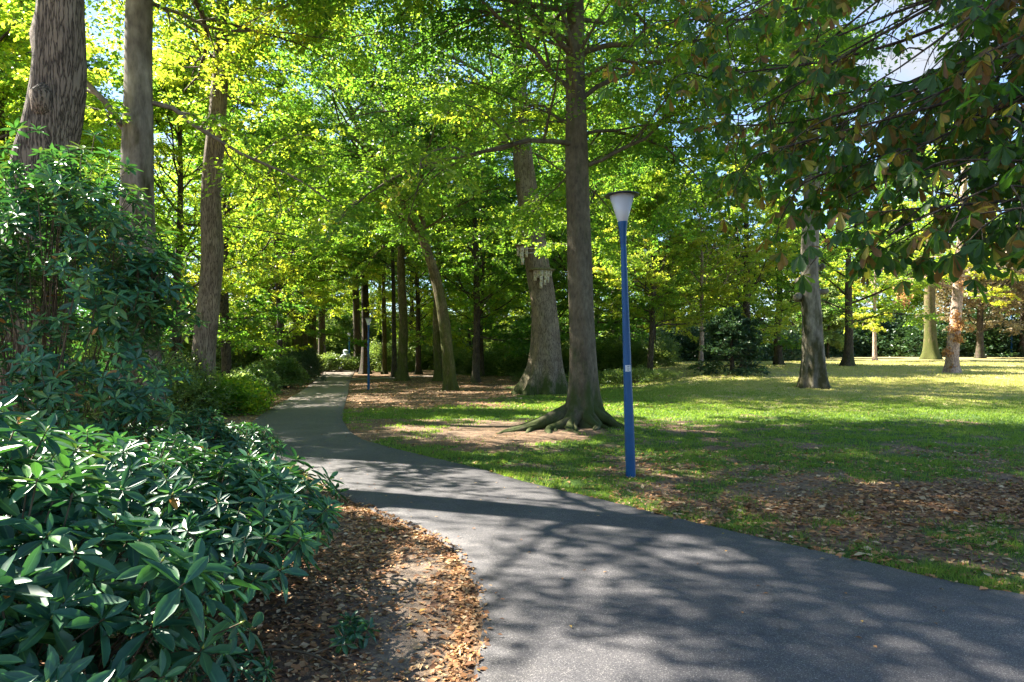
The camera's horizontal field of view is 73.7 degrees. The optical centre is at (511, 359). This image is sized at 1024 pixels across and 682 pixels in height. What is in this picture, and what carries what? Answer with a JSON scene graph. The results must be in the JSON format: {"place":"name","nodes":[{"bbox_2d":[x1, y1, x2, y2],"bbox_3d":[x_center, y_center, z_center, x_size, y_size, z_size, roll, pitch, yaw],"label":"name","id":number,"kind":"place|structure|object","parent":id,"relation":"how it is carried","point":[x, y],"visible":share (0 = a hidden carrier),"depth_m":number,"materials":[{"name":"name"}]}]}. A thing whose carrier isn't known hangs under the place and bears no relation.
{"place":"outdoors","nodes":[
{"label":"outdoors","id":0,"kind":"place"},
{"bbox_2d":[349,374,463,379],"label":"side path","id":1,"kind":"structure","parent":0,"point":[394,377],"depth_m":54.53,"materials":[{"name":"grey asphalt"}]},
{"bbox_2d":[16,0,1022,320],"label":"sky","id":2,"kind":"structure","parent":0,"point":[907,73],"materials":[{"name":"white"}]},
{"bbox_2d":[41,357,1023,681],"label":"ground","id":3,"kind":"structure","parent":0,"point":[487,431],"depth_m":8.85,"materials":[{"name":"brown soil"}]},
{"bbox_2d":[0,0,170,308],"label":"woodland tree","id":4,"kind":"object","parent":3,"relation":"on","point":[8,67],"visible":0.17,"depth_m":19.00,"materials":[{"name":"green plant"}]},
{"bbox_2d":[4,0,188,318],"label":"woodland tree","id":5,"kind":"object","parent":3,"relation":"on","point":[102,71],"visible":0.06,"depth_m":26.64,"materials":[{"name":"green plant"}]},
{"bbox_2d":[0,3,193,358],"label":"woodland tree","id":6,"kind":"object","parent":3,"relation":"on","point":[8,39],"visible":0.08,"depth_m":21.77,"materials":[{"name":"green plant"}]},
{"bbox_2d":[5,52,200,340],"bbox_3d":[-30.483,-10.296,47.229,17.202,24.552,18.685,0,0,-41],"label":"woodland tree","id":7,"kind":"object","parent":3,"relation":"on","point":[97,62],"visible":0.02,"depth_m":46.17,"materials":[{"name":"green plant"}]},
{"bbox_2d":[0,118,210,467],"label":"rhododendron","id":8,"kind":"object","parent":3,"relation":"on","point":[135,280],"visible":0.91,"depth_m":7.44,"materials":[{"name":"green plant"}]},
{"bbox_2d":[0,395,263,681],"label":"rhododendron","id":9,"kind":"object","parent":3,"relation":"on","point":[50,508],"visible":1,"depth_m":2.63,"materials":[{"name":"green plant"}]},
{"bbox_2d":[75,333,239,418],"bbox_3d":[-10.819,0.265,19.273,5.871,2.925,4.150,0,0,0],"label":"shrub","id":10,"kind":"object","parent":3,"relation":"on","point":[185,388],"visible":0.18,"depth_m":19.30,"materials":[{"name":"green plant"}]},
{"bbox_2d":[3,424,349,645],"bbox_3d":[-2.704,1.088,4.723,3.273,1.298,2.624,0,0,0],"label":"rhododendron","id":11,"kind":"object","parent":3,"relation":"on","point":[238,515],"visible":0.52,"depth_m":4.10,"materials":[{"name":"green plant"}]},
{"bbox_2d":[0,0,378,432],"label":"beech tree","id":12,"kind":"object","parent":3,"relation":"on","point":[135,124],"visible":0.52,"depth_m":13.57,"materials":[{"name":"green plant"}]},
{"bbox_2d":[92,399,288,482],"bbox_3d":[-4.670,1.145,9.408,2.667,1.269,2.783,0,0,0],"label":"rhododendron","id":13,"kind":"object","parent":3,"relation":"on","point":[231,439],"visible":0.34,"depth_m":9.21,"materials":[{"name":"green plant"}]},
{"bbox_2d":[161,302,240,376],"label":"dark undergrowth","id":14,"kind":"object","parent":3,"relation":"on","point":[185,344],"visible":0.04,"depth_m":55.82,"materials":[{"name":"green plant"}]},
{"bbox_2d":[76,28,331,402],"bbox_3d":[-13.155,-5.579,27.237,10.563,15.038,8.801,0,0,-2],"label":"woodland tree","id":15,"kind":"object","parent":3,"relation":"on","point":[180,169],"visible":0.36,"depth_m":26.78,"materials":[{"name":"green plant"}]},
{"bbox_2d":[0,0,442,429],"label":"oak tree","id":16,"kind":"object","parent":3,"relation":"on","point":[55,100],"visible":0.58,"depth_m":10.35,"materials":[{"name":"green plant"}]},
{"bbox_2d":[101,12,353,376],"bbox_3d":[-16.000,-8.280,35.514,14.335,20.460,15.571,0,0,0],"label":"woodland tree","id":17,"kind":"object","parent":3,"relation":"on","point":[226,360],"visible":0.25,"depth_m":35.19,"materials":[{"name":"green plant"}]},
{"bbox_2d":[174,371,280,415],"bbox_3d":[-9.259,1.033,23.245,3.020,1.417,6.896,0,0,-11],"label":"shrub","id":18,"kind":"object","parent":3,"relation":"on","point":[251,396],"visible":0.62,"depth_m":20.89,"materials":[{"name":"green plant"}]},
{"bbox_2d":[180,643,276,681],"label":"rhododendron sprig","id":19,"kind":"object","parent":3,"relation":"on","point":[258,668],"visible":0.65,"depth_m":3.42,"materials":[{"name":"green plant"}]},
{"bbox_2d":[154,132,305,365],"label":"woodland tree","id":20,"kind":"object","parent":3,"relation":"on","point":[190,196],"visible":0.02,"depth_m":58.29,"materials":[{"name":"green plant"}]},
{"bbox_2d":[85,0,387,416],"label":"slender tree","id":21,"kind":"object","parent":3,"relation":"on","point":[204,340],"visible":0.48,"depth_m":20.39,"materials":[{"name":"green plant"}]},
{"bbox_2d":[189,315,292,373],"bbox_3d":[-21.048,-1.103,56.225,6.684,5.375,11.090,0,0,36],"label":"tall hedge","id":22,"kind":"object","parent":3,"relation":"on","point":[239,362],"visible":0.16,"depth_m":54.10,"materials":[{"name":"green plant"}]},
{"bbox_2d":[192,176,296,360],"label":"park tree","id":23,"kind":"object","parent":3,"relation":"on","point":[231,298],"visible":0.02,"depth_m":56.83,"materials":[{"name":"green plant"}]},
{"bbox_2d":[225,363,289,394],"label":"shrub","id":24,"kind":"object","parent":3,"relation":"on","point":[268,377],"visible":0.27,"depth_m":32.63,"materials":[{"name":"green plant"}]},
{"bbox_2d":[175,99,374,362],"bbox_3d":[-17.540,-8.921,52.344,15.184,21.617,12.651,0,0,-20],"label":"woodland tree","id":25,"kind":"object","parent":3,"relation":"on","point":[327,332],"visible":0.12,"depth_m":51.88,"materials":[{"name":"green plant"}]},
{"bbox_2d":[245,354,310,388],"bbox_3d":[-14.597,0.677,41.553,3.400,2.098,6.833,0,0,-34],"label":"laurel bush","id":26,"kind":"object","parent":3,"relation":"on","point":[291,371],"visible":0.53,"depth_m":39.59,"materials":[{"name":"green plant"}]},
{"bbox_2d":[228,201,338,341],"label":"park tree","id":27,"kind":"object","parent":3,"relation":"on","point":[326,306],"visible":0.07,"depth_m":52.38,"materials":[{"name":"green plant"}]},
{"bbox_2d":[220,130,359,357],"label":"woodland tree","id":28,"kind":"object","parent":3,"relation":"on","point":[318,295],"visible":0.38,"depth_m":43.53,"materials":[{"name":"green plant"}]},
{"bbox_2d":[232,313,353,369],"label":"dark undergrowth","id":29,"kind":"object","parent":3,"relation":"on","point":[335,347],"visible":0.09,"depth_m":75.32,"materials":[{"name":"green plant"}]},
{"bbox_2d":[231,100,377,376],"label":"park tree","id":30,"kind":"object","parent":3,"relation":"on","point":[302,340],"visible":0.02,"depth_m":56.01,"materials":[{"name":"green plant"}]},
{"bbox_2d":[284,342,329,383],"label":"yew bush","id":31,"kind":"object","parent":3,"relation":"on","point":[308,361],"visible":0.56,"depth_m":45.59,"materials":[{"name":"green plant"}]},
{"bbox_2d":[261,136,360,327],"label":"woodland tree","id":32,"kind":"object","parent":3,"relation":"on","point":[345,316],"visible":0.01,"depth_m":79.78,"materials":[{"name":"green plant"}]},
{"bbox_2d":[302,158,361,371],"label":"park tree","id":33,"kind":"object","parent":3,"relation":"on","point":[321,343],"visible":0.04,"depth_m":69.28,"materials":[{"name":"green plant"}]},
{"bbox_2d":[278,118,391,375],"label":"park tree","id":34,"kind":"object","parent":3,"relation":"on","point":[312,340],"visible":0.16,"depth_m":59.74,"materials":[{"name":"green plant"}]},
{"bbox_2d":[318,350,376,371],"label":"shrub","id":35,"kind":"object","parent":3,"relation":"on","point":[338,362],"visible":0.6,"depth_m":67.16,"materials":[{"name":"green plant"}]},
{"bbox_2d":[325,231,371,318],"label":"park tree","id":36,"kind":"object","parent":3,"relation":"on","point":[346,301],"visible":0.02,"depth_m":82.25,"materials":[{"name":"green plant"}]},
{"bbox_2d":[329,610,379,657],"bbox_3d":[-0.841,1.595,3.927,0.455,0.282,0.326,0,0,0],"label":"rhododendron sprig","id":37,"kind":"object","parent":3,"relation":"on","point":[352,632],"visible":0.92,"depth_m":3.91,"materials":[{"name":"green plant"}]},
{"bbox_2d":[321,142,390,371],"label":"park tree","id":38,"kind":"object","parent":3,"relation":"on","point":[356,324],"visible":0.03,"depth_m":69.24,"materials":[{"name":"green plant"}]},
{"bbox_2d":[364,318,372,389],"bbox_3d":[-7.974,-0.302,37.937,0.490,4.103,0.490,0,0,0],"label":"street lamp","id":39,"kind":"object","parent":3,"relation":"on","point":[368,320],"visible":0.93,"depth_m":37.89,"materials":[{"name":"blue metal"}]},
{"bbox_2d":[325,120,419,373],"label":"park tree","id":40,"kind":"object","parent":3,"relation":"on","point":[365,304],"visible":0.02,"depth_m":62.69,"materials":[{"name":"green plant"}]},
{"bbox_2d":[211,0,547,390],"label":"leaning tree","id":41,"kind":"object","parent":3,"relation":"on","point":[450,382],"visible":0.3,"depth_m":35.99,"materials":[{"name":"green plant"}]},
{"bbox_2d":[339,235,421,326],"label":"woodland tree","id":42,"kind":"object","parent":3,"relation":"on","point":[370,290],"visible":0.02,"depth_m":89.81,"materials":[{"name":"green plant"}]},
{"bbox_2d":[339,187,422,373],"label":"park tree","id":43,"kind":"object","parent":3,"relation":"on","point":[384,351],"visible":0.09,"depth_m":62.83,"materials":[{"name":"green plant"}]},
{"bbox_2d":[351,336,415,371],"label":"dark undergrowth","id":44,"kind":"object","parent":3,"relation":"on","point":[376,352],"visible":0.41,"depth_m":69.81,"materials":[{"name":"green plant"}]},
{"bbox_2d":[332,143,453,376],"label":"park tree","id":45,"kind":"object","parent":3,"relation":"on","point":[360,249],"visible":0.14,"depth_m":55.03,"materials":[{"name":"green plant"}]},
{"bbox_2d":[312,77,483,380],"bbox_3d":[-9.153,-9.581,49.696,15.969,22.820,9.787,0,0,38],"label":"park tree","id":46,"kind":"object","parent":3,"relation":"on","point":[402,374],"visible":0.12,"depth_m":49.80,"materials":[{"name":"green plant"}]},
{"bbox_2d":[335,310,468,363],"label":"dark undergrowth","id":47,"kind":"object","parent":3,"relation":"on","point":[373,332],"visible":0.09,"depth_m":81.28,"materials":[{"name":"green plant"}]},
{"bbox_2d":[359,234,470,339],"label":"woodland tree","id":48,"kind":"object","parent":3,"relation":"on","point":[411,310],"visible":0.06,"depth_m":81.90,"materials":[{"name":"green plant"}]},
{"bbox_2d":[353,190,489,373],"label":"woodland tree","id":49,"kind":"object","parent":3,"relation":"on","point":[417,336],"visible":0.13,"depth_m":61.90,"materials":[{"name":"green plant"}]},
{"bbox_2d":[396,333,469,369],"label":"dark undergrowth","id":50,"kind":"object","parent":3,"relation":"on","point":[426,353],"visible":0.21,"depth_m":74.74,"materials":[{"name":"green plant"}]},
{"bbox_2d":[362,92,515,380],"bbox_3d":[-4.820,-8.922,49.257,11.233,21.502,10.725,0,0,0],"label":"park tree","id":51,"kind":"object","parent":3,"relation":"on","point":[437,361],"visible":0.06,"depth_m":49.72,"materials":[{"name":"green plant"}]},
{"bbox_2d":[406,188,528,347],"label":"woodland tree","id":52,"kind":"object","parent":3,"relation":"on","point":[465,341],"visible":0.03,"depth_m":74.17,"materials":[{"name":"green plant"}]},
{"bbox_2d":[371,113,568,382],"bbox_3d":[-1.622,-7.823,46.413,14.793,19.437,13.618,0,0,-30],"label":"woodland tree","id":53,"kind":"object","parent":3,"relation":"on","point":[474,257],"visible":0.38,"depth_m":45.93,"materials":[{"name":"green plant"}]},
{"bbox_2d":[412,192,530,376],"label":"woodland tree","id":54,"kind":"object","parent":3,"relation":"on","point":[459,342],"visible":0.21,"depth_m":56.78,"materials":[{"name":"green plant"}]},
{"bbox_2d":[453,343,502,375],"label":"dark undergrowth","id":55,"kind":"object","parent":3,"relation":"on","point":[463,360],"visible":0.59,"depth_m":60.34,"materials":[{"name":"green plant"}]},
{"bbox_2d":[280,0,716,395],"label":"oak tree","id":56,"kind":"object","parent":3,"relation":"on","point":[544,373],"visible":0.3,"depth_m":32.42,"materials":[{"name":"green plant"}]},
{"bbox_2d":[514,243,533,264],"bbox_3d":[0.605,-5.052,32.669,0.950,1.016,0.750,0,0,-3],"label":"nest box","id":57,"kind":"object","parent":56,"relation":"attached to","point":[520,250],"visible":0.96,"depth_m":32.43,"materials":[{"name":"grey wood"}]},
{"bbox_2d":[528,267,554,287],"bbox_3d":[1.410,-3.877,32.399,1.220,0.996,0.750,0,0,-3],"label":"nest box","id":58,"kind":"object","parent":56,"relation":"attached to","point":[537,271],"visible":1,"depth_m":32.14,"materials":[{"name":"grey wood"}]},
{"bbox_2d":[484,336,518,373],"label":"dark undergrowth","id":59,"kind":"object","parent":3,"relation":"on","point":[502,352],"visible":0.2,"depth_m":62.47,"materials":[{"name":"green plant"}]},
{"bbox_2d":[18,375,1023,681],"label":"fallen leaves","id":60,"kind":"object","parent":3,"relation":"on","point":[466,613],"depth_m":6.38,"materials":[{"name":"brown plant"}]},
{"bbox_2d":[452,144,601,345],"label":"woodland tree","id":61,"kind":"object","parent":3,"relation":"on","point":[537,165],"visible":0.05,"depth_m":64.61,"materials":[{"name":"green plant"}]},
{"bbox_2d":[495,338,569,375],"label":"dark undergrowth","id":62,"kind":"object","parent":3,"relation":"on","point":[519,362],"visible":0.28,"depth_m":58.48,"materials":[{"name":"green plant"}]},
{"bbox_2d":[467,173,620,356],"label":"woodland tree","id":63,"kind":"object","parent":3,"relation":"on","point":[560,315],"visible":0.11,"depth_m":49.62,"materials":[{"name":"green plant"}]},
{"bbox_2d":[466,79,694,349],"bbox_3d":[3.950,-8.967,46.490,15.052,21.483,16.350,0,0,0],"label":"woodland tree","id":64,"kind":"object","parent":3,"relation":"on","point":[556,265],"visible":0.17,"depth_m":45.18,"materials":[{"name":"green plant"}]},
{"bbox_2d":[159,0,1002,433],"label":"beech tree","id":65,"kind":"object","parent":3,"relation":"on","point":[567,30],"visible":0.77,"depth_m":16.25,"materials":[{"name":"green plant"}]},
{"bbox_2d":[516,156,648,339],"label":"woodland tree","id":66,"kind":"object","parent":3,"relation":"on","point":[567,329],"visible":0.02,"depth_m":57.73,"materials":[{"name":"green plant"}]},
{"bbox_2d":[563,333,632,372],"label":"dark undergrowth","id":67,"kind":"object","parent":3,"relation":"on","point":[599,347],"visible":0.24,"depth_m":53.94,"materials":[{"name":"green plant"}]},
{"bbox_2d":[559,150,663,336],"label":"woodland tree","id":68,"kind":"object","parent":3,"relation":"on","point":[601,296],"visible":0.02,"depth_m":73.64,"materials":[{"name":"green plant"}]},
{"bbox_2d":[546,118,684,344],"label":"park tree","id":69,"kind":"object","parent":3,"relation":"on","point":[635,282],"visible":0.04,"depth_m":55.49,"materials":[{"name":"green plant"}]},
{"bbox_2d":[604,190,639,476],"bbox_3d":[1.609,-0.305,9.600,0.490,4.103,0.490,-2,0,0],"label":"street lamp","id":70,"kind":"object","parent":3,"relation":"on","point":[621,201],"visible":0.91,"depth_m":9.55,"materials":[{"name":"blue metal"}]},
{"bbox_2d":[598,335,681,369],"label":"dark undergrowth","id":71,"kind":"object","parent":3,"relation":"on","point":[639,354],"visible":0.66,"depth_m":50.99,"materials":[{"name":"green plant"}]},
{"bbox_2d":[598,365,682,383],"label":"ground cover","id":72,"kind":"object","parent":3,"relation":"on","point":[607,376],"visible":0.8,"depth_m":38.64,"materials":[{"name":"green plant"}]},
{"bbox_2d":[597,327,683,361],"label":"dark undergrowth","id":73,"kind":"object","parent":3,"relation":"on","point":[665,341],"visible":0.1,"depth_m":58.31,"materials":[{"name":"green plant"}]},
{"bbox_2d":[595,322,716,358],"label":"dark undergrowth","id":74,"kind":"object","parent":3,"relation":"on","point":[664,330],"visible":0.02,"depth_m":63.84,"materials":[{"name":"green plant"}]},
{"bbox_2d":[594,128,741,366],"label":"woodland tree","id":75,"kind":"object","parent":3,"relation":"on","point":[676,275],"visible":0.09,"depth_m":51.22,"materials":[{"name":"green plant"}]},
{"bbox_2d":[591,165,747,376],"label":"young tree","id":76,"kind":"object","parent":3,"relation":"on","point":[645,211],"visible":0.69,"depth_m":40.60,"materials":[{"name":"green plant"}]},
{"bbox_2d":[636,247,725,333],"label":"park tree","id":77,"kind":"object","parent":3,"relation":"on","point":[645,326],"visible":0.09,"depth_m":72.81,"materials":[{"name":"green plant"}]},
{"bbox_2d":[646,222,739,332],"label":"park tree","id":78,"kind":"object","parent":3,"relation":"on","point":[699,293],"visible":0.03,"depth_m":82.63,"materials":[{"name":"green plant"}]},
{"bbox_2d":[629,154,798,368],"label":"young tree","id":79,"kind":"object","parent":3,"relation":"on","point":[736,264],"visible":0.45,"depth_m":42.18,"materials":[{"name":"green plant"}]},
{"bbox_2d":[686,306,770,376],"bbox_3d":[12.004,-0.715,37.562,4.317,4.499,5.097,0,0,0],"label":"layered shrub","id":80,"kind":"object","parent":3,"relation":"on","point":[733,325],"visible":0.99,"depth_m":36.95,"materials":[{"name":"green plant"}]},
{"bbox_2d":[663,315,801,361],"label":"dark undergrowth","id":81,"kind":"object","parent":3,"relation":"on","point":[682,341],"visible":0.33,"depth_m":61.22,"materials":[{"name":"green plant"}]},
{"bbox_2d":[710,241,776,325],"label":"park tree","id":82,"kind":"object","parent":3,"relation":"on","point":[758,295],"visible":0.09,"depth_m":90.56,"materials":[{"name":"green plant"}]},
{"bbox_2d":[660,153,828,368],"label":"park tree","id":83,"kind":"object","parent":3,"relation":"on","point":[747,290],"visible":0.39,"depth_m":43.66,"materials":[{"name":"green plant"}]},
{"bbox_2d":[715,188,856,364],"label":"park tree","id":84,"kind":"object","parent":3,"relation":"on","point":[779,342],"visible":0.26,"depth_m":50.22,"materials":[{"name":"green plant"}]},
{"bbox_2d":[772,292,801,355],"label":"weeping tree","id":85,"kind":"object","parent":3,"relation":"on","point":[795,323],"visible":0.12,"depth_m":70.75,"materials":[{"name":"green plant"}]},
{"bbox_2d":[759,230,844,325],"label":"park tree","id":86,"kind":"object","parent":3,"relation":"on","point":[831,284],"visible":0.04,"depth_m":86.97,"materials":[{"name":"green plant"}]},
{"bbox_2d":[597,0,1023,303],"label":"horse chestnut","id":87,"kind":"object","parent":3,"relation":"on","point":[948,96],"visible":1,"depth_m":5.99,"materials":[{"name":"green plant"}]},
{"bbox_2d":[789,325,855,356],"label":"dark undergrowth","id":88,"kind":"object","parent":3,"relation":"on","point":[830,352],"visible":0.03,"depth_m":77.74,"materials":[{"name":"green plant"}]},
{"bbox_2d":[731,0,916,388],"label":"plane tree","id":89,"kind":"object","parent":3,"relation":"on","point":[813,372],"visible":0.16,"depth_m":29.05,"materials":[{"name":"green plant"}]},
{"bbox_2d":[787,231,871,311],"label":"park tree","id":90,"kind":"object","parent":3,"relation":"on","point":[854,297],"visible":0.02,"depth_m":93.94,"materials":[{"name":"green plant"}]},
{"bbox_2d":[821,286,844,357],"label":"weeping tree","id":91,"kind":"object","parent":3,"relation":"on","point":[838,338],"visible":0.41,"depth_m":70.44,"materials":[{"name":"green plant"}]},
{"bbox_2d":[795,317,889,356],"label":"dark undergrowth","id":92,"kind":"object","parent":3,"relation":"on","point":[854,343],"visible":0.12,"depth_m":80.59,"materials":[{"name":"green plant"}]},
{"bbox_2d":[759,181,987,366],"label":"park tree","id":93,"kind":"object","parent":3,"relation":"on","point":[847,309],"visible":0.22,"depth_m":48.49,"materials":[{"name":"green plant"}]},
{"bbox_2d":[823,223,937,360],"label":"park tree","id":94,"kind":"object","parent":3,"relation":"on","point":[874,289],"visible":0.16,"depth_m":62.40,"materials":[{"name":"green foliage"},{"name":"dark bark"}]},
{"bbox_2d":[860,252,946,319],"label":"park tree","id":95,"kind":"object","parent":3,"relation":"on","point":[916,300],"visible":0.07,"depth_m":89.96,"materials":[{"name":"green plant"}]},
{"bbox_2d":[853,308,974,356],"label":"dark undergrowth","id":96,"kind":"object","parent":3,"relation":"on","point":[910,335],"visible":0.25,"depth_m":78.66,"materials":[{"name":"green plant"}]},
{"bbox_2d":[853,311,1008,356],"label":"dark undergrowth","id":97,"kind":"object","parent":3,"relation":"on","point":[867,340],"visible":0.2,"depth_m":80.65,"materials":[{"name":"green plant"}]},
{"bbox_2d":[872,113,1023,373],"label":"chestnut tree","id":98,"kind":"object","parent":3,"relation":"on","point":[953,344],"visible":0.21,"depth_m":38.27,"materials":[{"name":"green plant"}]},
{"bbox_2d":[876,143,1020,359],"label":"park tree","id":99,"kind":"object","parent":3,"relation":"on","point":[930,350],"visible":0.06,"depth_m":66.35,"materials":[{"name":"green plant"}]},
{"bbox_2d":[882,242,1023,358],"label":"park tree","id":100,"kind":"object","parent":3,"relation":"on","point":[980,327],"visible":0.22,"depth_m":69.70,"materials":[{"name":"green plant"}]},
{"bbox_2d":[936,298,1023,356],"bbox_3d":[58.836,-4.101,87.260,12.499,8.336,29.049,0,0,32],"label":"dark undergrowth","id":101,"kind":"object","parent":3,"relation":"on","point":[994,331],"visible":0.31,"depth_m":76.64,"materials":[{"name":"green plant"}]},
{"bbox_2d":[936,223,1023,356],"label":"park tree","id":102,"kind":"object","parent":3,"relation":"on","point":[1021,318],"visible":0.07,"depth_m":75.80,"materials":[{"name":"green plant"}]},
{"bbox_2d":[189,377,1023,592],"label":"grass","id":103,"kind":"structure","parent":0,"point":[1016,412],"depth_m":16.11,"materials":[{"name":"green plant"}]},
{"bbox_2d":[252,369,1023,681],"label":"path","id":104,"kind":"structure","parent":0,"point":[655,602],"depth_m":4.79,"materials":[{"name":"grey asphalt"}]},
{"bbox_2d":[565,360,1023,395],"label":"dry grass","id":105,"kind":"structure","parent":0,"point":[900,365],"depth_m":38.24,"materials":[{"name":"green plant"}]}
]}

